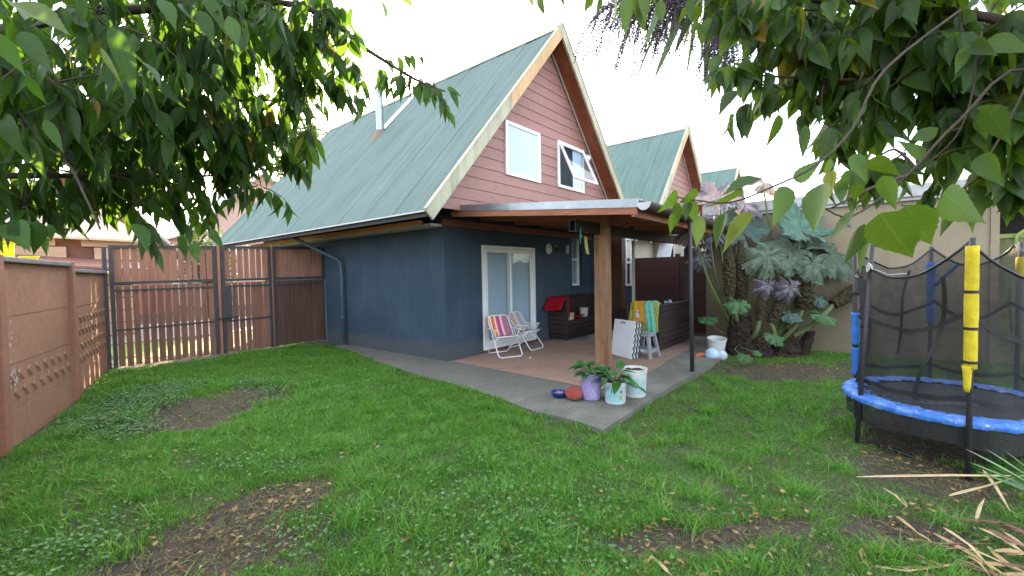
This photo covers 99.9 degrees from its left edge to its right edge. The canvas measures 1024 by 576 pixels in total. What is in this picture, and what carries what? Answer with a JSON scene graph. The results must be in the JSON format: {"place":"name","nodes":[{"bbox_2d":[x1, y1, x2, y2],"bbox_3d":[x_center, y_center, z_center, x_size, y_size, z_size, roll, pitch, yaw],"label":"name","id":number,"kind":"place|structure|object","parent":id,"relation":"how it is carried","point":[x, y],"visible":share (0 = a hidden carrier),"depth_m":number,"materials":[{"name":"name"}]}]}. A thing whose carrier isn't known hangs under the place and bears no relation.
{"place":"outdoors","nodes":[
{"label":"outdoors","id":0,"kind":"place"},
{"bbox_2d":[0,241,39,258],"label":"yellow crate","id":1,"kind":"object","parent":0,"point":[10,252],"visible":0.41,"depth_m":9.21,"materials":[{"name":"plastic"}]},
{"bbox_2d":[110,316,251,343],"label":"street","id":2,"kind":"structure","parent":0,"point":[142,338],"depth_m":13.16,"materials":[{"name":"grey asphalt"}]},
{"bbox_2d":[0,343,1023,575],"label":"grass","id":3,"kind":"structure","parent":0,"point":[273,356],"depth_m":3.41,"materials":[{"name":"green plant"}]},
{"bbox_2d":[0,305,1023,575],"bbox_3d":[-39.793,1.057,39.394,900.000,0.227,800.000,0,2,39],"label":"ground","id":4,"kind":"structure","parent":0,"point":[634,541],"depth_m":2.98,"materials":[{"name":"brown soil"}]},
{"bbox_2d":[0,254,108,456],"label":"brown panel wall","id":5,"kind":"structure","parent":4,"relation":"on","point":[53,351],"depth_m":4.78,"materials":[{"name":"concrete"}]},
{"bbox_2d":[2,198,147,334],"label":"timber shack","id":6,"kind":"structure","parent":4,"relation":"on","point":[79,249],"depth_m":12.01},
{"bbox_2d":[56,169,184,314],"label":"gable house","id":7,"kind":"structure","parent":4,"relation":"on","point":[165,241],"depth_m":20.52,"materials":[{"name":"brown brick"}]},
{"bbox_2d":[110,366,139,371],"bbox_3d":[-6.678,1.450,7.412,0.180,0.135,0.400,0,2,39],"label":"kerb stone","id":8,"kind":"object","parent":4,"relation":"on","point":[137,367],"visible":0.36,"depth_m":7.45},
{"bbox_2d":[168,228,249,316],"bbox_3d":[-10.333,-0.355,14.955,2.850,3.810,2.675,-1,2,5],"label":"bush","id":9,"kind":"object","parent":4,"relation":"on","point":[196,239],"visible":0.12,"depth_m":14.72,"materials":[{"name":"green plant"}]},
{"bbox_2d":[111,332,313,362],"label":"verge","id":10,"kind":"structure","parent":4,"relation":"on","point":[181,348],"depth_m":10.02,"materials":[{"name":"green plant"}]},
{"bbox_2d":[161,171,274,306],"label":"gable house","id":11,"kind":"structure","parent":4,"relation":"on","point":[225,225],"depth_m":26.56,"materials":[{"name":"pink plastic"}]},
{"bbox_2d":[215,244,223,356],"bbox_3d":[-5.893,0.335,8.681,0.070,2.450,0.056,0,2,39],"label":"fence post","id":12,"kind":"object","parent":4,"relation":"on","point":[219,298],"visible":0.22,"depth_m":8.65,"materials":[{"name":"brown wood"}]},
{"bbox_2d":[101,245,219,369],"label":"gate","id":13,"kind":"structure","parent":12,"relation":"attached to","point":[114,256],"depth_m":7.93,"materials":[{"name":"wood"}]},
{"bbox_2d":[217,246,273,352],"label":"gate","id":14,"kind":"structure","parent":12,"relation":"attached to","point":[260,327],"depth_m":9.04,"materials":[{"name":"wood"}]},
{"bbox_2d":[0,0,461,272],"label":"leafy tree","id":15,"kind":"object","parent":4,"relation":"on","point":[189,52],"visible":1,"depth_m":2.23,"materials":[{"name":"green plant"}]},
{"bbox_2d":[270,246,275,348],"bbox_3d":[-5.255,0.297,9.457,0.070,2.450,0.026,0,2,39],"label":"fence post","id":16,"kind":"object","parent":4,"relation":"on","point":[274,347],"visible":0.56,"depth_m":9.44,"materials":[{"name":"brown wood"}]},
{"bbox_2d":[270,116,327,184],"bbox_3d":[-10.034,-3.730,21.604,5.554,10.092,4.583,0,2,39],"label":"street tree","id":17,"kind":"object","parent":4,"relation":"on","point":[314,128],"visible":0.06,"depth_m":20.73,"materials":[{"name":"green plant"}]},
{"bbox_2d":[272,247,326,346],"bbox_3d":[-4.847,0.170,9.913,0.080,2.258,1.200,0,2,39],"label":"board fence","id":18,"kind":"object","parent":4,"relation":"on","point":[300,314],"visible":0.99,"depth_m":9.87,"materials":[{"name":"brown wood boards"},{"name":"dark steel"}]},
{"bbox_2d":[212,22,636,360],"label":"frame house","id":19,"kind":"structure","parent":4,"relation":"on","point":[395,182],"depth_m":8.86,"materials":[{"name":"blue paint"}]},
{"bbox_2d":[481,245,536,352],"bbox_3d":[-0.044,0.187,9.018,0.120,2.100,1.716,0,2,39],"label":"sliding door","id":20,"kind":"structure","parent":19,"relation":"in","point":[508,273],"depth_m":8.96,"materials":[{"name":"white glass"}]},
{"bbox_2d":[504,119,540,182],"bbox_3d":[0.226,-2.637,8.408,0.041,1.008,1.105,0,2,39],"label":"window","id":21,"kind":"structure","parent":19,"relation":"in","point":[522,144],"depth_m":8.38,"materials":[{"name":"white glass"}]},
{"bbox_2d":[557,140,584,193],"bbox_3d":[1.345,-2.724,9.771,0.041,1.009,1.111,0,2,39],"label":"window","id":22,"kind":"structure","parent":19,"relation":"in","point":[565,180],"depth_m":9.75,"materials":[{"name":"white glass"}]},
{"bbox_2d":[572,238,585,287],"bbox_3d":[1.657,-0.669,11.146,0.204,1.307,0.620,0,2,39],"label":"window","id":23,"kind":"structure","parent":19,"relation":"in","point":[575,242],"depth_m":11.23,"materials":[{"name":"white plastic"}]},
{"bbox_2d":[611,237,624,328],"bbox_3d":[2.648,-0.175,11.631,0.780,2.550,0.170,0,2,39],"label":"annex door","id":24,"kind":"structure","parent":19,"relation":"in","point":[617,244],"depth_m":11.41,"materials":[{"name":"brown wood"}]},
{"bbox_2d":[625,238,631,285],"bbox_3d":[3.131,-0.693,11.592,0.041,1.270,0.340,0,2,39],"label":"window","id":25,"kind":"structure","parent":19,"relation":"in","point":[628,254],"depth_m":11.61,"materials":[{"name":"white plastic"}]},
{"bbox_2d":[0,344,1020,575],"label":"clover","id":26,"kind":"object","parent":4,"relation":"on","point":[132,397],"visible":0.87,"depth_m":2.98,"materials":[{"name":"green plant"}]},
{"bbox_2d":[0,354,1022,575],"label":"fallen leaves","id":27,"kind":"object","parent":4,"relation":"on","point":[233,509],"visible":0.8,"depth_m":2.66,"materials":[{"name":"brown plant"}]},
{"bbox_2d":[91,361,1023,575],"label":"dead stalks","id":28,"kind":"object","parent":4,"relation":"on","point":[300,488],"visible":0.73,"depth_m":2.80,"materials":[{"name":"brown plant"}]},
{"bbox_2d":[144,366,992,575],"bbox_3d":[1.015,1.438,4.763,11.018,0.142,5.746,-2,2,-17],"label":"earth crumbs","id":29,"kind":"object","parent":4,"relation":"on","point":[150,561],"visible":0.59,"depth_m":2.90,"materials":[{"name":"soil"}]},
{"bbox_2d":[606,124,705,301],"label":"frame house","id":30,"kind":"structure","parent":4,"relation":"on","point":[658,167],"depth_m":14.91,"materials":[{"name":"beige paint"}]},
{"bbox_2d":[656,243,674,256],"bbox_3d":[5.192,-1.173,14.616,0.550,0.750,0.438,0,2,39],"label":"window","id":31,"kind":"structure","parent":30,"relation":"in","point":[665,249],"depth_m":14.61,"materials":[{"name":"white plastic"}]},
{"bbox_2d":[682,247,697,255],"bbox_3d":[5.935,-1.185,14.260,0.550,0.370,0.044,0,2,39],"label":"window","id":32,"kind":"structure","parent":30,"relation":"in","point":[683,248],"depth_m":14.37,"materials":[{"name":"white plastic"}]},
{"bbox_2d":[658,561,672,575],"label":"dry sword leaf","id":33,"kind":"object","parent":4,"relation":"on","point":[663,567],"visible":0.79,"depth_m":2.21,"materials":[{"name":"beige plant"}]},
{"bbox_2d":[635,254,705,332],"bbox_3d":[4.818,0.203,10.754,3.630,2.170,0.120,0,2,39],"label":"maroon panel fence","id":34,"kind":"object","parent":4,"relation":"on","point":[661,280],"visible":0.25,"depth_m":11.29,"materials":[{"name":"brown wood"}]},
{"bbox_2d":[707,335,726,350],"bbox_3d":[3.762,1.107,7.901,0.334,0.431,0.349,0,2,39],"label":"white pot","id":35,"kind":"object","parent":4,"relation":"on","point":[718,343],"visible":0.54,"depth_m":7.81,"materials":[{"name":"plastic"}]},
{"bbox_2d":[572,0,862,170],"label":"cabbage palm","id":36,"kind":"object","parent":4,"relation":"on","point":[656,29],"visible":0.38,"depth_m":2.71,"materials":[{"name":"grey plant"}]},
{"bbox_2d":[700,165,745,201],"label":"frame house","id":37,"kind":"structure","parent":4,"relation":"on","point":[722,176],"depth_m":21.15,"materials":[{"name":"teal paint"}]},
{"bbox_2d":[718,350,727,359],"bbox_3d":[3.700,1.194,7.600,0.190,0.190,0.190,0,2,39],"label":"ball","id":38,"kind":"object","parent":4,"relation":"on","point":[723,355],"visible":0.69,"depth_m":7.53,"materials":[{"name":"white plastic"}]},
{"bbox_2d":[671,177,858,362],"bbox_3d":[5.083,-0.503,8.199,4.005,3.618,1.774,-2,2,-19],"label":"gunnera","id":39,"kind":"object","parent":4,"relation":"on","point":[764,261],"visible":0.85,"depth_m":7.96,"materials":[{"name":"teal plant"}]},
{"bbox_2d":[529,0,1023,274],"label":"broadleaf tree","id":40,"kind":"object","parent":4,"relation":"on","point":[956,67],"visible":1,"depth_m":1.77,"materials":[{"name":"green plant"}]},
{"bbox_2d":[702,179,1023,353],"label":"beige wall","id":41,"kind":"structure","parent":4,"relation":"on","point":[954,237],"depth_m":8.21,"materials":[{"name":"beige paint"}]},
{"bbox_2d":[999,233,1023,321],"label":"shed door","id":42,"kind":"structure","parent":41,"relation":"attached to","point":[1006,243],"depth_m":7.03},
{"bbox_2d":[1014,229,1023,249],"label":"hose","id":43,"kind":"object","parent":42,"relation":"hanging from","point":[1017,236],"visible":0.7,"depth_m":6.90,"materials":[{"name":"green plastic"}]},
{"bbox_2d":[858,544,868,562],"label":"dry sword leaf","id":44,"kind":"object","parent":4,"relation":"on","point":[860,553],"visible":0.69,"depth_m":2.34,"materials":[{"name":"plant"}]},
{"bbox_2d":[883,488,904,505],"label":"dry sword leaf","id":45,"kind":"object","parent":4,"relation":"on","point":[895,495],"visible":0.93,"depth_m":2.89,"materials":[{"name":"beige plant"}]},
{"bbox_2d":[895,515,917,532],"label":"dry sword leaf","id":46,"kind":"object","parent":4,"relation":"on","point":[905,522],"visible":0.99,"depth_m":2.60,"materials":[{"name":"plant"}]},
{"bbox_2d":[876,565,956,571],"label":"dry sword leaf","id":47,"kind":"object","parent":4,"relation":"on","point":[904,570],"visible":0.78,"depth_m":2.19,"materials":[{"name":"beige plant"}]},
{"bbox_2d":[841,238,1023,481],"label":"trampoline","id":48,"kind":"object","parent":4,"relation":"on","point":[965,372],"visible":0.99,"depth_m":3.52,"materials":[{"name":"black fabric"}]},
{"bbox_2d":[897,562,973,569],"bbox_3d":[2.156,1.443,2.224,0.548,0.027,0.060,-1,2,-3],"label":"dry sword leaf","id":49,"kind":"object","parent":4,"relation":"on","point":[929,567],"visible":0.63,"depth_m":2.22,"materials":[{"name":"plant"}]},
{"bbox_2d":[902,157,970,183],"bbox_3d":[13.076,-1.630,13.711,4.216,5.548,4.797,-2,2,-17],"label":"bush","id":50,"kind":"object","parent":4,"relation":"on","point":[968,173],"depth_m":13.19,"materials":[{"name":"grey plant"}]},
{"bbox_2d":[856,474,1020,476],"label":"dry sword leaf","id":51,"kind":"object","parent":4,"relation":"on","point":[922,475],"visible":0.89,"depth_m":3.15,"materials":[{"name":"beige plant"}]},
{"bbox_2d":[913,538,990,543],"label":"dry sword leaf","id":52,"kind":"object","parent":4,"relation":"on","point":[949,543],"visible":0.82,"depth_m":2.41,"materials":[{"name":"brown plant"}]},
{"bbox_2d":[958,560,976,567],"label":"dry sword leaf","id":53,"kind":"object","parent":4,"relation":"on","point":[968,564],"visible":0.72,"depth_m":2.23,"materials":[{"name":"brown plant"}]},
{"bbox_2d":[943,527,992,570],"bbox_3d":[2.510,1.423,2.373,0.031,0.044,0.438,0,2,21],"label":"dry sword leaf","id":54,"kind":"object","parent":4,"relation":"on","point":[967,543],"visible":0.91,"depth_m":2.38,"materials":[{"name":"beige plant"}]},
{"bbox_2d":[933,533,1006,575],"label":"dry sword leaf","id":55,"kind":"object","parent":4,"relation":"on","point":[977,557],"visible":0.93,"depth_m":2.31,"materials":[{"name":"plant"}]},
{"bbox_2d":[963,554,989,575],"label":"dry sword leaf","id":56,"kind":"object","parent":4,"relation":"on","point":[980,564],"visible":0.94,"depth_m":2.19,"materials":[{"name":"plant"}]},
{"bbox_2d":[975,498,984,518],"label":"dry sword leaf","id":57,"kind":"object","parent":4,"relation":"on","point":[978,511],"visible":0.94,"depth_m":2.71,"materials":[{"name":"beige plant"}]},
{"bbox_2d":[971,567,989,573],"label":"dry sword leaf","id":58,"kind":"object","parent":4,"relation":"on","point":[981,570],"visible":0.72,"depth_m":2.19,"materials":[{"name":"beige plant"}]},
{"bbox_2d":[949,475,1022,495],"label":"dry sword leaf","id":59,"kind":"object","parent":4,"relation":"on","point":[966,490],"visible":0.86,"depth_m":2.98,"materials":[{"name":"beige plant"}]},
{"bbox_2d":[967,560,1005,566],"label":"dry sword leaf","id":60,"kind":"object","parent":4,"relation":"on","point":[994,563],"visible":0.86,"depth_m":2.23,"materials":[{"name":"plant"}]},
{"bbox_2d":[955,518,1023,524],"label":"dry sword leaf","id":61,"kind":"object","parent":4,"relation":"on","point":[984,521],"visible":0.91,"depth_m":2.60,"materials":[{"name":"brown plant"}]},
{"bbox_2d":[984,566,997,575],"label":"dry sword leaf","id":62,"kind":"object","parent":4,"relation":"on","point":[991,572],"visible":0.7,"depth_m":2.17,"materials":[{"name":"beige plant"}]},
{"bbox_2d":[966,449,1023,489],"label":"flax plant","id":63,"kind":"object","parent":4,"relation":"on","point":[1020,485],"visible":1,"depth_m":2.49,"materials":[{"name":"green plant"}]},
{"bbox_2d":[971,549,1019,572],"bbox_3d":[2.546,1.435,2.260,0.034,0.027,0.241,-1,2,-7],"label":"dry sword leaf","id":64,"kind":"object","parent":4,"relation":"on","point":[982,553],"visible":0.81,"depth_m":2.29,"materials":[{"name":"beige plant"}]},
{"bbox_2d":[982,469,1010,511],"bbox_3d":[3.385,1.395,3.017,0.022,0.024,0.747,0,2,38],"label":"dry sword leaf","id":65,"kind":"object","parent":4,"relation":"on","point":[995,486],"visible":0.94,"depth_m":2.98,"materials":[{"name":"beige plant"}]},
{"bbox_2d":[979,527,1022,551],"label":"dry sword leaf","id":66,"kind":"object","parent":4,"relation":"on","point":[1006,541],"visible":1,"depth_m":2.43,"materials":[{"name":"beige plant"}]},
{"bbox_2d":[983,521,1023,529],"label":"dry sword leaf","id":67,"kind":"object","parent":4,"relation":"on","point":[1008,525],"visible":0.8,"depth_m":2.56,"materials":[{"name":"brown plant"}]},
{"bbox_2d":[985,527,1023,546],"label":"dry sword leaf","id":68,"kind":"object","parent":4,"relation":"on","point":[1003,536],"visible":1,"depth_m":2.43,"materials":[{"name":"brown plant"}]},
{"bbox_2d":[989,561,1023,569],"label":"dry sword leaf","id":69,"kind":"object","parent":4,"relation":"on","point":[1015,565],"visible":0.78,"depth_m":2.21,"materials":[{"name":"brown plant"}]},
{"bbox_2d":[993,548,1021,553],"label":"dry sword leaf","id":70,"kind":"object","parent":4,"relation":"on","point":[1006,550],"visible":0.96,"depth_m":2.34,"materials":[{"name":"plant"}]},
{"bbox_2d":[991,551,1023,572],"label":"dry sword leaf","id":71,"kind":"object","parent":4,"relation":"on","point":[999,557],"visible":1,"depth_m":2.27,"materials":[{"name":"plant"}]},
{"bbox_2d":[997,572,1023,575],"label":"dry sword leaf","id":72,"kind":"object","parent":4,"relation":"on","point":[1013,573],"visible":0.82,"depth_m":2.15,"materials":[{"name":"plant"}]},
{"bbox_2d":[999,525,1023,533],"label":"dry sword leaf","id":73,"kind":"object","parent":4,"relation":"on","point":[1019,530],"visible":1,"depth_m":2.53,"materials":[{"name":"brown plant"}]},
{"bbox_2d":[1004,532,1023,544],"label":"dry sword leaf","id":74,"kind":"object","parent":4,"relation":"on","point":[1014,538],"visible":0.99,"depth_m":2.44,"materials":[{"name":"beige plant"}]},
{"bbox_2d":[1004,552,1023,554],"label":"dry sword leaf","id":75,"kind":"object","parent":4,"relation":"on","point":[1021,553],"visible":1,"depth_m":2.33,"materials":[{"name":"plant"}]},
{"bbox_2d":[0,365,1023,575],"bbox_3d":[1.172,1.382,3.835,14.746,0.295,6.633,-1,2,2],"label":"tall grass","id":76,"kind":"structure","parent":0,"point":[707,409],"depth_m":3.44,"materials":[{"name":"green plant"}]},
{"bbox_2d":[0,0,1023,233],"label":"sky","id":77,"kind":"structure","parent":0,"point":[451,36],"materials":[{"name":"white"}]},
{"bbox_2d":[335,198,743,434],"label":"patio","id":78,"kind":"structure","parent":0,"point":[603,221],"depth_m":6.46,"materials":[{"name":"grey concrete"}]},
{"bbox_2d":[551,389,565,397],"bbox_3d":[0.585,1.310,5.336,0.208,0.062,0.210,0,2,39],"label":"food bowl","id":79,"kind":"object","parent":78,"relation":"on","point":[558,393],"visible":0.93,"depth_m":5.29,"materials":[{"name":"blue ceramic"}]},
{"bbox_2d":[453,339,689,389],"bbox_3d":[1.308,1.237,8.067,3.150,0.008,4.040,0,2,39],"label":"carpet","id":80,"kind":"object","parent":78,"relation":"on","point":[554,360],"visible":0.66,"depth_m":7.58,"materials":[{"name":"beige carpet"}]},
{"bbox_2d":[487,314,522,358],"bbox_3d":[-0.150,0.891,8.078,0.526,0.736,0.603,-2,2,-27],"label":"folding chair","id":81,"kind":"object","parent":80,"relation":"on","point":[499,325],"visible":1,"depth_m":8.19,"materials":[{"name":"multicoloured fabric"}]},
{"bbox_2d":[508,311,542,350],"bbox_3d":[0.268,0.860,8.775,0.603,0.736,0.526,0,2,35],"label":"folding chair","id":82,"kind":"object","parent":80,"relation":"on","point":[517,320],"visible":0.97,"depth_m":8.85,"materials":[{"name":"multicoloured fabric"}]},
{"bbox_2d":[587,330,612,341],"bbox_3d":[2.118,1.140,10.305,0.500,0.004,1.950,0,2,39],"label":"grey mat","id":83,"kind":"object","parent":80,"relation":"on","point":[591,338],"visible":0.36,"depth_m":10.03,"materials":[{"name":"grey fabric"}]},
{"bbox_2d":[612,319,642,359],"bbox_3d":[2.064,0.903,7.779,0.274,0.658,0.636,-2,2,-24],"label":"folded table","id":84,"kind":"object","parent":80,"relation":"on","point":[626,339],"visible":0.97,"depth_m":7.63,"materials":[{"name":"white plastic"}]},
{"bbox_2d":[640,330,660,359],"bbox_3d":[2.378,1.000,7.642,0.376,0.450,0.376,-3,3,-45],"label":"stool","id":85,"kind":"object","parent":80,"relation":"on","point":[649,349],"visible":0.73,"depth_m":7.55,"materials":[{"name":"grey plastic"}]},
{"bbox_2d":[549,293,594,339],"bbox_3d":[1.754,0.654,10.783,0.484,0.982,2.236,0,2,39],"label":"plank bench","id":86,"kind":"object","parent":78,"relation":"on","point":[564,327],"visible":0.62,"depth_m":10.21,"materials":[{"name":"brown wood"}]},
{"bbox_2d":[542,296,569,316],"bbox_3d":[1.005,0.434,9.856,0.482,0.461,0.433,0,2,39],"label":"red fleece","id":87,"kind":"object","parent":86,"relation":"on","point":[553,303],"visible":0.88,"depth_m":9.82,"materials":[{"name":"red fabric"}]},
{"bbox_2d":[568,312,573,319],"bbox_3d":[1.348,0.659,10.053,0.124,0.164,0.200,0,2,39],"label":"card box","id":88,"kind":"object","parent":86,"relation":"on","point":[571,315],"visible":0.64,"depth_m":10.00,"materials":[{"name":"beige cardboard"}]},
{"bbox_2d":[572,314,584,317],"bbox_3d":[1.462,0.641,10.352,0.368,0.159,0.857,0,2,39],"label":"red fleece","id":89,"kind":"object","parent":86,"relation":"on","point":[577,315],"visible":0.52,"depth_m":10.46,"materials":[{"name":"red fabric"}]},
{"bbox_2d":[579,307,587,316],"bbox_3d":[1.794,0.601,10.771,0.224,0.217,0.224,0,2,39],"label":"white tub","id":90,"kind":"object","parent":86,"relation":"on","point":[583,310],"visible":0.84,"depth_m":10.69,"materials":[{"name":"plastic"}]},
{"bbox_2d":[565,386,582,399],"bbox_3d":[0.746,1.276,5.205,0.211,0.034,0.213,21,38,29],"label":"clay dish","id":91,"kind":"object","parent":78,"relation":"on","point":[573,392],"visible":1,"depth_m":5.22,"materials":[{"name":"orange ceramic"}]},
{"bbox_2d":[584,236,588,253],"bbox_3d":[1.119,-0.641,6.463,0.081,0.281,0.023,0,2,39],"label":"yellow strap","id":92,"kind":"object","parent":78,"relation":"hanging from","point":[586,245],"visible":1,"depth_m":6.46,"materials":[{"name":"yellow fabric"}]},
{"bbox_2d":[580,370,601,400],"bbox_3d":[0.960,1.180,5.226,0.272,0.320,0.273,0,2,39],"label":"bucket","id":93,"kind":"object","parent":78,"relation":"on","point":[591,391],"visible":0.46,"depth_m":5.13,"materials":[{"name":"purple plastic"}]},
{"bbox_2d":[568,360,611,380],"bbox_3d":[0.927,1.008,5.202,0.530,0.183,0.570,-1,2,10],"label":"potted lily","id":94,"kind":"object","parent":93,"relation":"in","point":[583,364],"visible":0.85,"depth_m":5.22,"materials":[{"name":"green plant"}]},
{"bbox_2d":[603,378,626,404],"bbox_3d":[1.212,1.216,5.061,0.272,0.250,0.273,0,2,39],"label":"bucket","id":95,"kind":"object","parent":78,"relation":"on","point":[618,397],"visible":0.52,"depth_m":4.96,"materials":[{"name":"white plastic"}]},
{"bbox_2d":[590,361,647,394],"bbox_3d":[1.181,1.057,5.034,0.556,0.269,0.660,-1,2,-11],"label":"potted lily","id":96,"kind":"object","parent":95,"relation":"in","point":[627,379],"visible":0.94,"depth_m":4.98,"materials":[{"name":"green plant"}]},
{"bbox_2d":[622,365,647,397],"bbox_3d":[1.512,1.157,5.316,0.312,0.340,0.312,0,2,39],"label":"bucket","id":97,"kind":"object","parent":78,"relation":"on","point":[639,376],"visible":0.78,"depth_m":5.20,"materials":[{"name":"white plastic"}]},
{"bbox_2d":[616,308,666,319],"bbox_3d":[3.211,0.809,10.682,1.114,0.624,0.456,0,2,39],"label":"plank bench","id":98,"kind":"object","parent":78,"relation":"on","point":[622,315],"visible":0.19,"depth_m":10.79,"materials":[{"name":"brown wood"}]},
{"bbox_2d":[626,300,688,349],"bbox_3d":[3.155,0.724,9.053,0.654,0.904,2.036,0,2,39],"label":"plank bench","id":99,"kind":"object","parent":78,"relation":"on","point":[672,322],"visible":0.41,"depth_m":8.61,"materials":[{"name":"brown wood"}]},
{"bbox_2d":[628,302,660,331],"bbox_3d":[2.572,0.565,8.293,0.614,0.585,0.226,0,2,39],"label":"patterned towel","id":100,"kind":"object","parent":99,"relation":"hanging from","point":[656,309],"visible":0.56,"depth_m":8.07,"materials":[{"name":"yellow fabric"}]},
{"bbox_2d":[632,301,645,323],"bbox_3d":[2.486,0.469,8.307,0.322,0.437,0.235,0,2,39],"label":"orange cloth","id":101,"kind":"object","parent":100,"relation":"on","point":[639,305],"visible":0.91,"depth_m":8.22,"materials":[{"name":"fabric"}]},
{"bbox_2d":[644,301,658,331],"bbox_3d":[2.648,0.586,8.147,0.217,0.689,0.233,0,2,39],"label":"turquoise cloth","id":102,"kind":"object","parent":100,"relation":"hanging from","point":[650,317],"visible":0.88,"depth_m":8.08,"materials":[{"name":"teal fabric"}]},
{"bbox_3d":[3.446,1.265,7.596,0.377,0.090,0.380,12,22,36],"label":"toy dish","id":103,"kind":"object","parent":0,"visible":0},
{"bbox_2d":[705,348,718,357],"bbox_3d":[3.530,1.177,7.599,0.240,0.240,0.240,0,2,39],"label":"ball","id":104,"kind":"object","parent":103,"relation":"in","point":[711,352],"visible":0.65,"depth_m":7.52,"materials":[{"name":"plastic"}]}
]}

